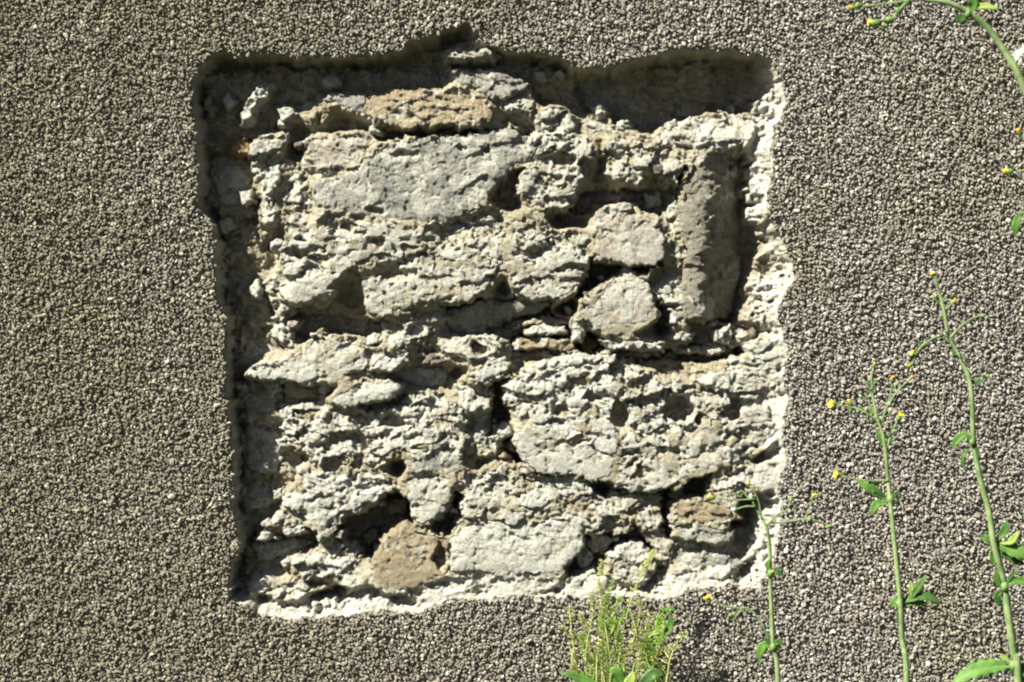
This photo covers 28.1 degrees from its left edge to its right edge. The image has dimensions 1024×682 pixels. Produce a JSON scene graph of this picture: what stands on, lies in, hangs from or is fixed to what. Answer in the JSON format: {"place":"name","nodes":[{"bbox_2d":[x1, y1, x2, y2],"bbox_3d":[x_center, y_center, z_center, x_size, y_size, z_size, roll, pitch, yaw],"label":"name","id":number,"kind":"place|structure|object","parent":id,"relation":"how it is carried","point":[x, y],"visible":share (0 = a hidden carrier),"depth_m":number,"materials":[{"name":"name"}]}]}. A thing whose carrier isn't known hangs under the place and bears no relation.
{"place":"outdoors","nodes":[
{"label":"outdoors","id":0,"kind":"place"},
{"bbox_2d":[0,0,1023,681],"bbox_3d":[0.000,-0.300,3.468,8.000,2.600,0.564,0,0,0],"label":"pebbledashed wall","id":1,"kind":"structure","parent":0,"point":[408,340],"depth_m":3.20,"materials":[{"name":"stone"}]},
{"label":"ground","id":2,"kind":"structure","parent":0,"visible":0},
{"bbox_2d":[560,666,663,681],"bbox_3d":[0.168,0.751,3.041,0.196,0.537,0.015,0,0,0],"label":"broad leaved weed","id":3,"kind":"object","parent":2,"relation":"on","point":[648,675],"visible":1,"depth_m":3.04,"materials":[{"name":"green plant"}]},
{"bbox_2d":[559,547,689,681],"bbox_3d":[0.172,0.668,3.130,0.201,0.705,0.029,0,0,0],"label":"feathery weed clump","id":4,"kind":"object","parent":2,"relation":"on","point":[661,631],"visible":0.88,"depth_m":3.13,"materials":[{"name":"green plant"}]},
{"bbox_2d":[704,481,830,681],"bbox_3d":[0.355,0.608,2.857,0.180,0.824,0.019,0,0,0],"label":"flowering weed","id":5,"kind":"object","parent":2,"relation":"on","point":[772,643],"visible":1,"depth_m":2.86,"materials":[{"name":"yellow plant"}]},
{"bbox_2d":[827,362,941,681],"bbox_3d":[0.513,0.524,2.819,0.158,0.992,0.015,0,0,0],"label":"flowering weed","id":6,"kind":"object","parent":2,"relation":"on","point":[915,596],"visible":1,"depth_m":2.82,"materials":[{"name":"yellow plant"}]},
{"bbox_2d":[847,0,1023,236],"bbox_3d":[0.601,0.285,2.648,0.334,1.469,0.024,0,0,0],"label":"flowering weed","id":7,"kind":"object","parent":2,"relation":"on","point":[973,5],"visible":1,"depth_m":2.65,"materials":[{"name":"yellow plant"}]},
{"bbox_2d":[907,272,1023,681],"bbox_3d":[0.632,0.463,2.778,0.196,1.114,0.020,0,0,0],"label":"flowering weed","id":8,"kind":"object","parent":2,"relation":"on","point":[1010,550],"visible":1,"depth_m":2.78,"materials":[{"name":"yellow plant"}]}
]}

